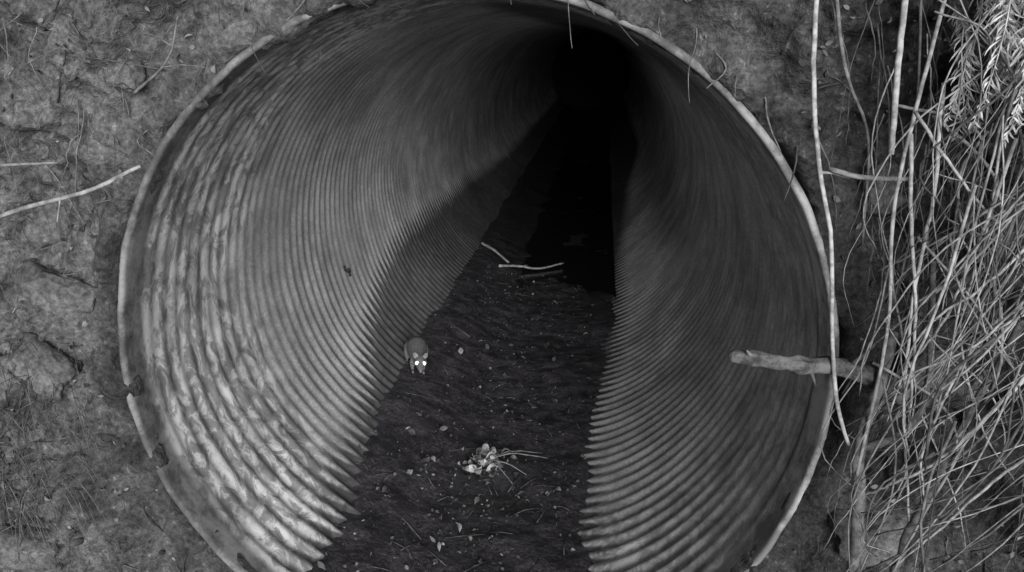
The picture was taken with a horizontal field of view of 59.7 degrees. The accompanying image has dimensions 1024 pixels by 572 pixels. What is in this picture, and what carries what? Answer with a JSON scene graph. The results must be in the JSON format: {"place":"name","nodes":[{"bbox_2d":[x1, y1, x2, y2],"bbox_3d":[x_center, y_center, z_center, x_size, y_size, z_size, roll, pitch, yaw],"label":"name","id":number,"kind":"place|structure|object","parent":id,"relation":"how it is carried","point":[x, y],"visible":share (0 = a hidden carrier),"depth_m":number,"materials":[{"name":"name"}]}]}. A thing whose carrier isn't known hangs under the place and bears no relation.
{"place":"outdoors","nodes":[
{"label":"outdoors","id":0,"kind":"place"},
{"bbox_2d":[0,0,1023,571],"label":"earth bank","id":1,"kind":"structure","parent":0,"point":[748,38],"depth_m":1.76,"materials":[{"name":"soil"}]},
{"bbox_2d":[0,352,20,400],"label":"rock","id":2,"kind":"object","parent":1,"relation":"on","point":[3,386],"visible":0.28,"depth_m":1.91,"materials":[{"name":"stone"}]},
{"bbox_2d":[0,161,57,166],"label":"dead branch","id":3,"kind":"object","parent":1,"relation":"attached to","point":[22,164],"visible":1,"depth_m":1.68,"materials":[{"name":"grey wood"}]},
{"bbox_2d":[0,523,83,571],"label":"rock","id":4,"kind":"object","parent":1,"relation":"on","point":[39,558],"visible":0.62,"depth_m":1.93,"materials":[{"name":"stone"}]},
{"bbox_2d":[5,332,83,404],"bbox_3d":[-1.007,0.175,1.925,0.144,0.123,0.086,35,16,-4],"label":"rock","id":5,"kind":"object","parent":1,"relation":"on","point":[60,366],"visible":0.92,"depth_m":1.89,"materials":[{"name":"stone"}]},
{"bbox_2d":[24,203,70,247],"bbox_3d":[-1.015,-0.147,1.965,0.192,0.115,0.093,-15,13,10],"label":"rock","id":6,"kind":"object","parent":1,"relation":"on","point":[40,239],"visible":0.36,"depth_m":1.93,"materials":[{"name":"stone"}]},
{"bbox_2d":[5,259,96,321],"bbox_3d":[-0.984,0.018,1.933,0.201,0.128,0.094,16,16,1],"label":"rock","id":7,"kind":"object","parent":1,"relation":"on","point":[57,294],"visible":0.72,"depth_m":1.90,"materials":[{"name":"stone"}]},
{"bbox_2d":[0,338,116,571],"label":"dry grass","id":8,"kind":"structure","parent":1,"relation":"on","point":[3,498],"depth_m":1.90,"materials":[{"name":"grey plant"}]},
{"bbox_2d":[0,164,141,221],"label":"dead branch","id":9,"kind":"object","parent":1,"relation":"on","point":[67,196],"visible":1,"depth_m":1.66,"materials":[{"name":"grey wood"}]},
{"bbox_2d":[98,58,145,92],"bbox_3d":[-0.753,-0.418,1.724,0.096,0.076,0.053,24,17,-1],"label":"rock","id":10,"kind":"object","parent":1,"relation":"on","point":[129,78],"visible":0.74,"depth_m":1.71,"materials":[{"name":"stone"}]},
{"bbox_2d":[132,14,204,94],"bbox_3d":[-0.629,-0.419,1.621,0.152,0.143,0.025,2,16,5],"label":"dead branch","id":11,"kind":"object","parent":1,"relation":"attached to","point":[136,90],"visible":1,"depth_m":1.61,"materials":[{"name":"grey wood"}]},
{"bbox_2d":[306,104,617,571],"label":"mud streambed","id":12,"kind":"structure","parent":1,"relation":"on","point":[510,231],"depth_m":3.21,"materials":[{"name":"black soil"}]},
{"bbox_2d":[404,336,427,373],"bbox_3d":[-0.390,0.233,3.604,0.099,0.102,0.576,4,15,-12],"label":"rat","id":13,"kind":"object","parent":12,"relation":"on","point":[416,350],"visible":1,"depth_m":3.44,"materials":[{"name":"fur"}]},
{"bbox_2d":[318,261,594,571],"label":"floor leaf debris","id":14,"kind":"object","parent":12,"relation":"on","point":[410,471],"visible":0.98,"depth_m":2.81,"materials":[{"name":"grey plant"}]},
{"bbox_2d":[480,242,508,262],"bbox_3d":[-0.105,-0.203,5.379,0.020,0.083,0.279,-11,19,-36],"label":"fallen stick","id":15,"kind":"object","parent":12,"relation":"on","point":[494,250],"visible":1,"depth_m":5.36,"materials":[{"name":"grey wood"}]},
{"bbox_2d":[458,442,546,483],"bbox_3d":[-0.034,0.581,2.956,0.298,0.080,0.253,2,16,5],"label":"dead leaf clump","id":16,"kind":"object","parent":12,"relation":"on","point":[488,456],"visible":1,"depth_m":2.96,"materials":[{"name":"grey plant"}]},
{"bbox_2d":[498,262,563,268],"bbox_3d":[0.124,-0.121,5.232,0.441,0.054,0.086,-6,17,-23],"label":"fallen stick","id":17,"kind":"object","parent":12,"relation":"on","point":[513,265],"visible":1,"depth_m":5.23,"materials":[{"name":"grey wood"}]},
{"bbox_2d":[515,109,617,298],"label":"water puddle","id":18,"kind":"object","parent":12,"relation":"on","point":[591,270],"visible":0.95,"depth_m":6.79,"materials":[{"name":"black liquid"}]},
{"bbox_2d":[117,0,838,571],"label":"corrugated culvert pipe","id":19,"kind":"object","parent":1,"relation":"in","point":[385,150],"visible":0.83,"depth_m":2.68,"materials":[{"name":"metal"}]},
{"bbox_2d":[344,266,350,275],"bbox_3d":[-0.636,-0.057,3.455,0.025,0.059,0.072,2,16,5],"label":"stuck leaf","id":20,"kind":"object","parent":19,"relation":"on","point":[348,270],"visible":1,"depth_m":3.46,"materials":[{"name":"grey plant"}]},
{"bbox_2d":[0,0,1023,377],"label":"hanging roots","id":21,"kind":"object","parent":1,"relation":"hanging from","point":[78,136],"visible":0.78,"depth_m":1.61,"materials":[{"name":"grey plant"}]},
{"bbox_2d":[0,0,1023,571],"bbox_3d":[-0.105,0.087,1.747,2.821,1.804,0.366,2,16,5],"label":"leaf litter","id":22,"kind":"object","parent":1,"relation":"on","point":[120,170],"visible":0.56,"depth_m":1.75,"materials":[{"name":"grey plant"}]},
{"bbox_2d":[0,0,1023,571],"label":"scattered twigs","id":23,"kind":"object","parent":1,"relation":"on","point":[162,70],"visible":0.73,"depth_m":1.74,"materials":[{"name":"grey wood"}]},
{"bbox_2d":[728,348,942,408],"bbox_3d":[0.641,0.177,1.639,0.499,0.165,0.132,-5,16,-19],"label":"broken log","id":24,"kind":"object","parent":1,"relation":"on","point":[798,364],"visible":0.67,"depth_m":1.60,"materials":[{"name":"grey wood"}]},
{"bbox_2d":[828,506,907,569],"bbox_3d":[0.751,0.513,1.845,0.198,0.136,0.116,-15,13,10],"label":"rock","id":25,"kind":"object","parent":1,"relation":"on","point":[888,541],"visible":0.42,"depth_m":1.80,"materials":[{"name":"stone"}]},
{"bbox_2d":[861,161,906,215],"bbox_3d":[0.699,-0.184,1.661,0.099,0.101,0.059,2,16,5],"label":"rock","id":26,"kind":"object","parent":1,"relation":"on","point":[889,188],"visible":0.53,"depth_m":1.64,"materials":[{"name":"stone"}]},
{"bbox_2d":[820,0,1023,571],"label":"dry stem tangle","id":27,"kind":"object","parent":1,"relation":"on","point":[978,251],"visible":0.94,"depth_m":1.46,"materials":[{"name":"grey plant"}]},
{"bbox_2d":[811,0,849,445],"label":"dead vine","id":28,"kind":"object","parent":27,"relation":"attached to","point":[820,172],"visible":1,"depth_m":1.50,"materials":[{"name":"grey wood"}]},
{"bbox_2d":[834,0,869,249],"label":"dead vine","id":29,"kind":"object","parent":27,"relation":"attached to","point":[839,32],"visible":0.94,"depth_m":1.48,"materials":[{"name":"grey wood"}]},
{"bbox_2d":[829,167,907,180],"bbox_3d":[0.598,-0.185,1.486,0.135,0.024,0.032,1,16,1],"label":"dead vine","id":30,"kind":"object","parent":27,"relation":"attached to","point":[844,173],"visible":0.97,"depth_m":1.48,"materials":[{"name":"grey wood"}]},
{"bbox_2d":[888,0,908,154],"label":"dead vine","id":31,"kind":"object","parent":27,"relation":"attached to","point":[897,65],"visible":0.99,"depth_m":1.38,"materials":[{"name":"grey wood"}]},
{"bbox_2d":[855,0,946,475],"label":"dead vine","id":32,"kind":"object","parent":27,"relation":"attached to","point":[916,107],"visible":0.96,"depth_m":1.46,"materials":[{"name":"grey wood"}]},
{"bbox_2d":[939,0,1023,184],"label":"fern","id":33,"kind":"object","parent":27,"relation":"attached to","point":[1012,40],"visible":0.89,"depth_m":1.36,"materials":[{"name":"grey plant"}]},
{"bbox_2d":[846,260,1023,571],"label":"bare sapling","id":34,"kind":"object","parent":1,"relation":"on","point":[856,548],"visible":0.75,"depth_m":1.61,"materials":[{"name":"grey plant"}]},
{"bbox_2d":[899,338,988,401],"bbox_3d":[0.823,0.158,1.694,0.157,0.124,0.103,18,17,1],"label":"rock","id":35,"kind":"object","parent":1,"relation":"on","point":[922,363],"visible":0.29,"depth_m":1.66,"materials":[{"name":"stone"}]},
{"bbox_2d":[775,143,840,407],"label":"ground","id":36,"kind":"structure","parent":0,"point":[791,165],"depth_m":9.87,"materials":[{"name":"soil"}]}
]}

